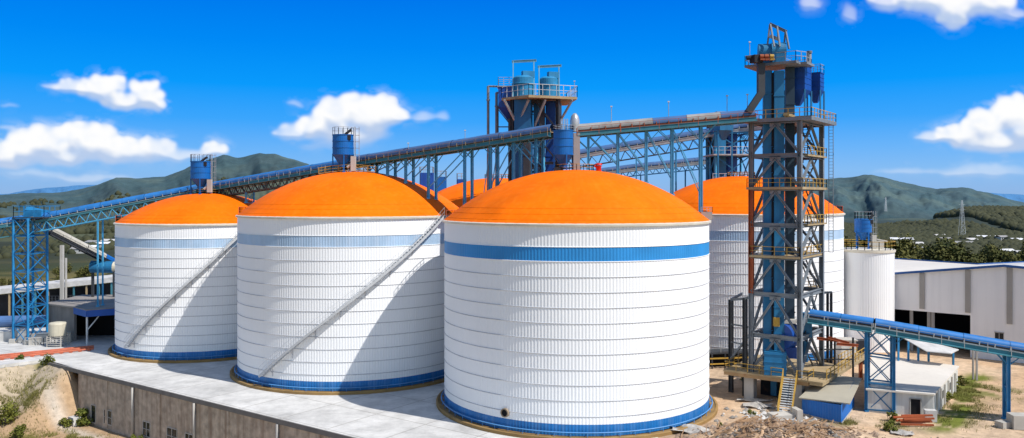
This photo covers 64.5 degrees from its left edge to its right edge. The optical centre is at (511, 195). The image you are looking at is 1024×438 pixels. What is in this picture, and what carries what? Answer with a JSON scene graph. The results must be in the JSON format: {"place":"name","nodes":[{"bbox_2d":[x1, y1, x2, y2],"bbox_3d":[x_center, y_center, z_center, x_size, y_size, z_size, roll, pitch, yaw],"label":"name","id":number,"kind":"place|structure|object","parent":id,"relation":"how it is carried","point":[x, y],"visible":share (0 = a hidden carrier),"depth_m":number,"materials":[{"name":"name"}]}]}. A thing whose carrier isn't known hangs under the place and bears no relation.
{"place":"outdoors","nodes":[
{"label":"outdoors","id":0,"kind":"place"},
{"bbox_2d":[0,326,657,437],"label":"concrete platform","id":1,"kind":"structure","parent":0,"point":[413,413],"depth_m":75.44,"materials":[{"name":"concrete"}]},
{"bbox_2d":[0,330,11,341],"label":"equipment box","id":2,"kind":"object","parent":1,"relation":"on","point":[5,335],"visible":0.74,"depth_m":104.51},
{"bbox_2d":[0,215,39,237],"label":"belt conveyor","id":3,"kind":"object","parent":1,"relation":"on","point":[5,223],"visible":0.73,"depth_m":103.94,"materials":[{"name":"blue metal"}]},
{"bbox_2d":[15,329,25,341],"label":"equipment box","id":4,"kind":"object","parent":1,"relation":"on","point":[20,338],"visible":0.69,"depth_m":104.12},
{"bbox_2d":[0,315,45,326],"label":"blue tank","id":5,"kind":"object","parent":1,"relation":"on","point":[5,321],"visible":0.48,"depth_m":115.68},
{"bbox_2d":[9,206,54,344],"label":"lattice tower","id":6,"kind":"structure","parent":1,"relation":"on","point":[29,212],"depth_m":103.79,"materials":[{"name":"metal"}]},
{"bbox_2d":[28,337,41,344],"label":"equipment box","id":7,"kind":"object","parent":1,"relation":"on","point":[34,339],"visible":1,"depth_m":101.89,"materials":[{"name":"metal"}]},
{"bbox_2d":[0,348,93,359],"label":"ground pipe","id":8,"kind":"object","parent":1,"relation":"on","point":[50,353],"visible":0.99,"depth_m":95.63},
{"bbox_2d":[0,346,93,356],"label":"ground pipe","id":9,"kind":"object","parent":1,"relation":"on","point":[47,351],"visible":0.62,"depth_m":96.41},
{"bbox_2d":[0,345,93,355],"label":"ground pipe","id":10,"kind":"object","parent":1,"relation":"on","point":[43,350],"visible":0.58,"depth_m":96.93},
{"bbox_2d":[0,274,112,315],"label":"covered gallery","id":11,"kind":"object","parent":1,"relation":"on","point":[6,304],"visible":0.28,"depth_m":125.40,"materials":[{"name":"metal"}]},
{"bbox_2d":[46,321,68,346],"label":"dosing tank","id":12,"kind":"object","parent":1,"relation":"on","point":[56,329],"visible":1,"depth_m":100.66,"materials":[{"name":"plastic"}]},
{"bbox_2d":[60,245,63,299],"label":"concrete post","id":13,"kind":"object","parent":1,"relation":"on","point":[61,271],"visible":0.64,"depth_m":117.79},
{"bbox_2d":[49,295,114,345],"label":"drive in shed","id":14,"kind":"object","parent":1,"relation":"on","point":[82,315],"visible":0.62,"depth_m":106.92,"materials":[{"name":"concrete"}]},
{"bbox_2d":[34,186,188,306],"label":"belt conveyor","id":15,"kind":"object","parent":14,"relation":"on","point":[105,206],"visible":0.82,"depth_m":103.93,"materials":[{"name":"blue metal"}]},
{"bbox_2d":[49,226,114,261],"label":"belt conveyor","id":16,"kind":"object","parent":1,"relation":"on","point":[78,244],"visible":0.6,"depth_m":111.00,"materials":[{"name":"metal"}]},
{"bbox_2d":[89,261,114,296],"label":"drum","id":17,"kind":"object","parent":1,"relation":"on","point":[109,266],"visible":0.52,"depth_m":113.68,"materials":[{"name":"metal"}]},
{"bbox_2d":[108,189,255,362],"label":"storage silo","id":18,"kind":"object","parent":1,"relation":"on","point":[176,279],"visible":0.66,"depth_m":92.30,"materials":[{"name":"metal"}]},
{"bbox_2d":[189,154,215,193],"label":"hopper bin","id":19,"kind":"object","parent":18,"relation":"on","point":[200,174],"visible":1,"depth_m":100.33,"materials":[{"name":"metal"}]},
{"bbox_2d":[187,160,357,202],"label":"belt conveyor","id":20,"kind":"object","parent":18,"relation":"on","point":[274,177],"visible":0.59,"depth_m":97.77,"materials":[{"name":"metal"}]},
{"bbox_2d":[230,166,460,394],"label":"storage silo","id":21,"kind":"object","parent":1,"relation":"on","point":[340,283],"visible":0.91,"depth_m":78.37,"materials":[{"name":"metal"}]},
{"bbox_2d":[331,126,359,172],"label":"hopper bin","id":22,"kind":"object","parent":21,"relation":"on","point":[343,149],"visible":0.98,"depth_m":87.45,"materials":[{"name":"metal"}]},
{"bbox_2d":[318,165,375,173],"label":"roof walkway","id":23,"kind":"structure","parent":21,"relation":"on","point":[339,170],"depth_m":87.60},
{"bbox_2d":[419,167,433,190],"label":"back hopper","id":24,"kind":"object","parent":1,"relation":"on","point":[423,179],"visible":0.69,"depth_m":123.98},
{"bbox_2d":[438,171,446,191],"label":"back hopper","id":25,"kind":"object","parent":1,"relation":"on","point":[443,185],"visible":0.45,"depth_m":125.27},
{"bbox_2d":[347,124,555,204],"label":"belt conveyor","id":26,"kind":"object","parent":1,"relation":"on","point":[513,138],"visible":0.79,"depth_m":81.87,"materials":[{"name":"blue metal"}]},
{"bbox_2d":[438,174,507,207],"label":"storage silo","id":27,"kind":"object","parent":1,"relation":"on","point":[453,194],"visible":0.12,"depth_m":106.30,"materials":[{"name":"metal"}]},
{"bbox_2d":[501,59,576,180],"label":"elevator tower","id":28,"kind":"structure","parent":1,"relation":"on","point":[524,86],"depth_m":92.90,"materials":[{"name":"metal"}]},
{"bbox_2d":[497,77,511,132],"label":"dust collector","id":29,"kind":"object","parent":28,"relation":"attached to","point":[503,109],"visible":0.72,"depth_m":94.05,"materials":[{"name":"metal"}]},
{"bbox_2d":[486,85,496,189],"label":"standpipe","id":30,"kind":"object","parent":29,"relation":"attached to","point":[488,108],"visible":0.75,"depth_m":95.36,"materials":[{"name":"metal"}]},
{"bbox_2d":[495,92,497,186],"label":"standpipe","id":31,"kind":"object","parent":29,"relation":"attached to","point":[496,112],"visible":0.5,"depth_m":95.40,"materials":[{"name":"metal"}]},
{"bbox_2d":[508,119,509,180],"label":"elevator casing","id":32,"kind":"object","parent":28,"relation":"attached to","point":[508,153],"visible":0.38,"depth_m":93.24,"materials":[{"name":"metal"}]},
{"bbox_2d":[514,99,532,178],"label":"elevator casing","id":33,"kind":"object","parent":28,"relation":"attached to","point":[524,120],"visible":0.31,"depth_m":92.40,"materials":[{"name":"metal"}]},
{"bbox_2d":[523,142,530,176],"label":"elevator casing","id":34,"kind":"object","parent":33,"relation":"attached to","point":[526,166],"visible":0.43,"depth_m":91.36,"materials":[{"name":"metal"}]},
{"bbox_2d":[533,103,538,173],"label":"elevator casing","id":35,"kind":"object","parent":28,"relation":"attached to","point":[535,110],"visible":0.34,"depth_m":93.62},
{"bbox_2d":[539,100,545,172],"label":"elevator casing","id":36,"kind":"object","parent":28,"relation":"attached to","point":[542,119],"visible":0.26,"depth_m":92.83,"materials":[{"name":"metal"}]},
{"bbox_2d":[545,101,555,171],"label":"elevator casing","id":37,"kind":"object","parent":28,"relation":"attached to","point":[550,109],"visible":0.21,"depth_m":94.23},
{"bbox_2d":[436,164,717,437],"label":"storage silo","id":38,"kind":"object","parent":1,"relation":"on","point":[576,303],"visible":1,"depth_m":64.03,"materials":[{"name":"metal"}]},
{"bbox_2d":[553,119,579,170],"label":"hopper bin","id":39,"kind":"object","parent":38,"relation":"on","point":[566,145],"visible":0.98,"depth_m":74.08,"materials":[{"name":"blue metal"}]},
{"bbox_2d":[576,110,757,211],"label":"belt conveyor","id":40,"kind":"object","parent":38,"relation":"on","point":[647,125],"visible":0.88,"depth_m":74.38,"materials":[{"name":"blue metal"}]},
{"bbox_2d":[570,113,579,131],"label":"exhaust cowl","id":41,"kind":"object","parent":40,"relation":"on","point":[574,121],"visible":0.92,"depth_m":75.05,"materials":[{"name":"silver metal"}]},
{"bbox_2d":[0,153,1023,437],"bbox_3d":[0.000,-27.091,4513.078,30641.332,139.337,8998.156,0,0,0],"label":"ground","id":42,"kind":"structure","parent":0,"point":[850,195],"depth_m":96.23,"materials":[{"name":"plant"}]},
{"bbox_2d":[0,398,20,424],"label":"bush","id":43,"kind":"object","parent":42,"relation":"on","point":[10,412],"visible":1,"depth_m":83.48,"materials":[{"name":"green plant"}]},
{"bbox_2d":[9,424,27,437],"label":"bush","id":44,"kind":"object","parent":42,"relation":"on","point":[18,430],"visible":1,"depth_m":80.72,"materials":[{"name":"green plant"}]},
{"bbox_2d":[38,353,55,365],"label":"bush","id":45,"kind":"object","parent":42,"relation":"on","point":[48,358],"visible":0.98,"depth_m":91.34,"materials":[{"name":"green plant"}]},
{"bbox_2d":[0,365,118,437],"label":"grass","id":46,"kind":"structure","parent":42,"relation":"on","point":[28,399],"depth_m":86.50,"materials":[{"name":"plant"}]},
{"bbox_2d":[55,262,72,287],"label":"tree","id":47,"kind":"object","parent":42,"relation":"on","point":[69,268],"visible":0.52,"depth_m":191.85,"materials":[{"name":"green plant"}]},
{"bbox_2d":[58,417,71,426],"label":"bush","id":48,"kind":"object","parent":42,"relation":"on","point":[65,422],"visible":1,"depth_m":84.83,"materials":[{"name":"green plant"}]},
{"bbox_2d":[74,265,90,285],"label":"tree","id":49,"kind":"object","parent":42,"relation":"on","point":[83,271],"visible":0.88,"depth_m":211.78,"materials":[{"name":"green plant"}]},
{"bbox_2d":[74,408,93,426],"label":"bush","id":50,"kind":"object","parent":42,"relation":"on","point":[82,413],"visible":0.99,"depth_m":85.75,"materials":[{"name":"green plant"}]},
{"bbox_2d":[40,360,354,437],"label":"retaining wall","id":51,"kind":"structure","parent":42,"relation":"on","point":[123,407],"depth_m":78.02,"materials":[{"name":"concrete"}]},
{"bbox_2d":[91,404,95,423],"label":"door","id":52,"kind":"structure","parent":51,"relation":"in","point":[93,407],"depth_m":85.83,"materials":[{"name":"metal"}]},
{"bbox_2d":[103,409,111,425],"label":"window","id":53,"kind":"structure","parent":51,"relation":"in","point":[109,413],"depth_m":84.07,"materials":[{"name":"glass"}]},
{"bbox_2d":[142,420,150,437],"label":"window","id":54,"kind":"structure","parent":51,"relation":"in","point":[146,426],"depth_m":79.84,"materials":[{"name":"glass"}]},
{"bbox_2d":[166,426,177,437],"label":"window","id":55,"kind":"structure","parent":51,"relation":"in","point":[170,432],"depth_m":77.31,"materials":[{"name":"glass"}]},
{"bbox_2d":[0,177,1023,258],"bbox_3d":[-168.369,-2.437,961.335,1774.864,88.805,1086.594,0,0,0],"label":"woodland","id":56,"kind":"object","parent":42,"relation":"on","point":[1009,217],"visible":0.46,"depth_m":806.76,"materials":[{"name":"green plant"}]},
{"bbox_2d":[594,157,705,186],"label":"belt conveyor","id":57,"kind":"object","parent":42,"relation":"on","point":[630,168],"visible":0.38,"depth_m":125.01,"materials":[{"name":"metal"}]},
{"bbox_2d":[563,124,784,190],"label":"belt conveyor","id":58,"kind":"object","parent":42,"relation":"on","point":[658,141],"visible":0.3,"depth_m":109.07,"materials":[{"name":"metal"}]},
{"bbox_2d":[671,424,709,433],"bbox_3d":[14.319,18.474,64.336,3.498,0.351,2.104,0,0,12],"label":"tarpaulin","id":59,"kind":"object","parent":42,"relation":"on","point":[690,428],"visible":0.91,"depth_m":64.25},
{"bbox_2d":[706,127,713,178],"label":"back hopper","id":60,"kind":"object","parent":42,"relation":"on","point":[710,139],"visible":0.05,"depth_m":109.59,"materials":[{"name":"metal"}]},
{"bbox_2d":[716,111,725,177],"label":"back hopper","id":61,"kind":"object","parent":42,"relation":"on","point":[722,167],"visible":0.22,"depth_m":107.45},
{"bbox_2d":[714,125,732,177],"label":"back hopper","id":62,"kind":"object","parent":42,"relation":"on","point":[723,132],"visible":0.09,"depth_m":103.18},
{"bbox_2d":[709,344,741,368],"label":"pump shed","id":63,"kind":"structure","parent":42,"relation":"on","point":[718,357],"depth_m":89.24,"materials":[{"name":"metal"}]},
{"bbox_2d":[726,133,736,176],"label":"back hopper","id":64,"kind":"object","parent":42,"relation":"on","point":[728,160],"visible":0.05,"depth_m":108.42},
{"bbox_2d":[728,292,747,395],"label":"pipe rack","id":65,"kind":"object","parent":42,"relation":"on","point":[743,344],"visible":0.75,"depth_m":77.02,"materials":[{"name":"metal"}]},
{"bbox_2d":[736,398,772,401],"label":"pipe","id":66,"kind":"object","parent":42,"relation":"on","point":[752,399],"visible":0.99,"depth_m":74.13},
{"bbox_2d":[742,401,774,407],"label":"tarpaulin","id":67,"kind":"object","parent":42,"relation":"on","point":[756,404],"visible":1,"depth_m":72.15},
{"bbox_2d":[674,172,844,362],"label":"storage silo","id":68,"kind":"object","parent":42,"relation":"on","point":[726,198],"visible":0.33,"depth_m":91.53,"materials":[{"name":"metal"}]},
{"bbox_2d":[703,132,754,179],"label":"pipe bridge tower","id":69,"kind":"structure","parent":68,"relation":"on","point":[741,155],"depth_m":105.53,"materials":[{"name":"blue metal"}]},
{"bbox_2d":[723,406,816,421],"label":"rubble","id":70,"kind":"object","parent":42,"relation":"on","point":[765,412],"visible":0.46,"depth_m":69.05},
{"bbox_2d":[681,413,866,437],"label":"debris","id":71,"kind":"object","parent":42,"relation":"on","point":[783,425],"visible":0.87,"depth_m":61.03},
{"bbox_2d":[723,354,833,407],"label":"tower deck","id":72,"kind":"structure","parent":42,"relation":"on","point":[770,384],"depth_m":74.65,"materials":[{"name":"metal"}]},
{"bbox_2d":[764,349,786,375],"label":"elevator boot","id":73,"kind":"object","parent":72,"relation":"on","point":[775,359],"visible":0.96,"depth_m":72.80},
{"bbox_2d":[777,369,796,412],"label":"access stair","id":74,"kind":"object","parent":72,"relation":"attached to","point":[781,393],"visible":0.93,"depth_m":70.52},
{"bbox_2d":[744,22,836,377],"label":"elevator tower","id":75,"kind":"structure","parent":72,"relation":"on","point":[772,56],"depth_m":74.05,"materials":[{"name":"metal"}]},
{"bbox_2d":[745,63,764,113],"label":"spout pipe","id":76,"kind":"object","parent":75,"relation":"attached to","point":[755,101],"visible":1,"depth_m":73.30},
{"bbox_2d":[762,70,772,367],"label":"elevator casing","id":77,"kind":"object","parent":75,"relation":"attached to","point":[766,328],"visible":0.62,"depth_m":74.17,"materials":[{"name":"metal"}]},
{"bbox_2d":[771,73,773,349],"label":"elevator casing","id":78,"kind":"object","parent":75,"relation":"attached to","point":[772,199],"visible":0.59,"depth_m":74.07,"materials":[{"name":"metal"}]},
{"bbox_2d":[773,70,784,350],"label":"elevator casing","id":79,"kind":"object","parent":75,"relation":"attached to","point":[778,96],"visible":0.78,"depth_m":73.56,"materials":[{"name":"metal"}]},
{"bbox_2d":[773,317,796,358],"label":"blower","id":80,"kind":"object","parent":75,"relation":"attached to","point":[790,348],"visible":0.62,"depth_m":73.47,"materials":[{"name":"metal"}]},
{"bbox_2d":[784,67,794,318],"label":"elevator casing","id":81,"kind":"object","parent":75,"relation":"attached to","point":[789,130],"visible":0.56,"depth_m":74.76,"materials":[{"name":"metal"}]},
{"bbox_2d":[784,56,811,115],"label":"dust collector","id":82,"kind":"object","parent":75,"relation":"on","point":[803,79],"visible":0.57,"depth_m":75.04,"materials":[{"name":"metal"}]},
{"bbox_2d":[803,312,811,361],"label":"feed chute","id":83,"kind":"object","parent":75,"relation":"attached to","point":[807,328],"visible":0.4,"depth_m":74.05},
{"bbox_2d":[806,64,824,118],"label":"dust collector","id":84,"kind":"object","parent":75,"relation":"on","point":[817,84],"visible":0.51,"depth_m":76.96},
{"bbox_2d":[767,411,795,420],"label":"stair plinth","id":85,"kind":"structure","parent":42,"relation":"on","point":[785,415],"depth_m":68.09,"materials":[{"name":"concrete"}]},
{"bbox_2d":[790,407,802,420],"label":"stub wall","id":86,"kind":"structure","parent":42,"relation":"on","point":[797,412],"depth_m":67.74,"materials":[{"name":"concrete"}]},
{"bbox_2d":[803,276,832,362],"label":"pipe rack","id":87,"kind":"object","parent":42,"relation":"on","point":[827,327],"visible":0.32,"depth_m":79.47,"materials":[{"name":"metal"}]},
{"bbox_2d":[675,407,963,437],"bbox_3d":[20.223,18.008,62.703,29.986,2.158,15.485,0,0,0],"label":"rubble","id":88,"kind":"object","parent":42,"relation":"on","point":[874,433],"visible":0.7,"depth_m":61.64,"materials":[{"name":"stone"}]},
{"bbox_2d":[799,376,861,423],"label":"utility shed","id":89,"kind":"structure","parent":42,"relation":"on","point":[833,400],"depth_m":69.05,"materials":[{"name":"metal"}]},
{"bbox_2d":[809,347,863,386],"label":"raised walkway","id":90,"kind":"structure","parent":42,"relation":"on","point":[830,374],"depth_m":75.59,"materials":[{"name":"metal"}]},
{"bbox_2d":[816,336,858,376],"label":"support rack","id":91,"kind":"object","parent":42,"relation":"on","point":[835,340],"visible":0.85,"depth_m":77.10,"materials":[{"name":"metal"}]},
{"bbox_2d":[836,337,863,363],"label":"pump house","id":92,"kind":"structure","parent":42,"relation":"on","point":[860,342],"depth_m":90.05,"materials":[{"name":"white paint"}]},
{"bbox_2d":[844,239,895,352],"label":"cement silo","id":93,"kind":"object","parent":42,"relation":"on","point":[869,282],"visible":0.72,"depth_m":97.44,"materials":[{"name":"metal"}]},
{"bbox_2d":[854,211,876,248],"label":"hopper bin","id":94,"kind":"object","parent":93,"relation":"on","point":[863,229],"visible":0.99,"depth_m":98.86,"materials":[{"name":"metal"}]},
{"bbox_2d":[883,420,897,430],"bbox_3d":[30.140,18.368,64.649,1.141,1.059,1.072,0,0,0],"label":"bush","id":95,"kind":"object","parent":42,"relation":"on","point":[888,426],"visible":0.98,"depth_m":64.48,"materials":[{"name":"green plant"}]},
{"bbox_2d":[884,241,912,258],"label":"tree","id":96,"kind":"object","parent":42,"relation":"on","point":[905,254],"visible":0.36,"depth_m":228.93,"materials":[{"name":"green plant"}]},
{"bbox_2d":[890,429,914,434],"bbox_3d":[30.736,18.617,63.879,1.821,0.144,1.450,0,0,19],"label":"tarpaulin","id":97,"kind":"object","parent":42,"relation":"on","point":[901,432],"visible":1,"depth_m":63.85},
{"bbox_2d":[891,233,915,254],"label":"tree","id":98,"kind":"object","parent":42,"relation":"on","point":[909,243],"visible":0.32,"depth_m":243.76,"materials":[{"name":"green plant"}]},
{"bbox_2d":[866,354,958,414],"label":"building","id":99,"kind":"structure","parent":42,"relation":"on","point":[921,385],"depth_m":72.10,"materials":[{"name":"white paint"}]},
{"bbox_2d":[909,398,921,413],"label":"door","id":100,"kind":"structure","parent":99,"relation":"in","point":[915,404],"depth_m":69.24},
{"bbox_2d":[893,414,934,425],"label":"timber stack","id":101,"kind":"object","parent":42,"relation":"on","point":[908,419],"visible":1,"depth_m":66.47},
{"bbox_2d":[807,309,1023,419],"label":"belt conveyor","id":102,"kind":"object","parent":42,"relation":"on","point":[1007,350],"visible":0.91,"depth_m":69.66,"materials":[{"name":"metal"}]},
{"bbox_2d":[810,378,1023,431],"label":"grass","id":103,"kind":"structure","parent":42,"relation":"on","point":[950,406],"depth_m":71.92,"materials":[{"name":"plant"}]},
{"bbox_2d":[897,338,958,364],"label":"canopy","id":104,"kind":"object","parent":42,"relation":"on","point":[927,347],"visible":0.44,"depth_m":81.28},
{"bbox_2d":[923,409,936,421],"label":"water box","id":105,"kind":"object","parent":42,"relation":"on","point":[930,411],"visible":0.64,"depth_m":67.32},
{"bbox_2d":[917,236,953,261],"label":"tree","id":106,"kind":"object","parent":42,"relation":"on","point":[925,255],"visible":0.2,"depth_m":245.78,"materials":[{"name":"green plant"}]},
{"bbox_2d":[924,242,964,261],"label":"tree","id":107,"kind":"object","parent":42,"relation":"on","point":[941,254],"visible":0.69,"depth_m":233.21,"materials":[{"name":"green plant"}]},
{"bbox_2d":[895,258,1023,362],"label":"warehouse","id":108,"kind":"structure","parent":42,"relation":"on","point":[983,299],"depth_m":94.96,"materials":[{"name":"metal"}]},
{"bbox_2d":[946,241,976,262],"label":"tree","id":109,"kind":"object","parent":42,"relation":"on","point":[960,251],"visible":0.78,"depth_m":233.55,"materials":[{"name":"green plant"}]},
{"bbox_2d":[975,351,977,379],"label":"post","id":110,"kind":"object","parent":42,"relation":"on","point":[976,365],"visible":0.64,"depth_m":82.42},
{"bbox_2d":[966,252,987,262],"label":"tree","id":111,"kind":"object","parent":42,"relation":"on","point":[978,260],"visible":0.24,"depth_m":260.86,"materials":[{"name":"green plant"}]},
{"bbox_2d":[984,245,1012,262],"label":"tree","id":112,"kind":"object","parent":42,"relation":"on","point":[994,255],"visible":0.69,"depth_m":261.78,"materials":[{"name":"green plant"}]},
{"bbox_2d":[990,251,1021,262],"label":"tree","id":113,"kind":"object","parent":42,"relation":"on","point":[1006,258],"visible":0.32,"depth_m":251.23,"materials":[{"name":"green plant"}]},
{"bbox_2d":[995,412,1023,429],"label":"concrete block","id":114,"kind":"object","parent":42,"relation":"on","point":[1014,420],"depth_m":65.26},
{"bbox_2d":[0,0,1023,169],"bbox_3d":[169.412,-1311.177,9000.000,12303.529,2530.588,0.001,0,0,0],"label":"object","id":115,"kind":"structure","parent":0,"point":[997,126],"depth_m":9000.00,"materials":[{"name":"white"}]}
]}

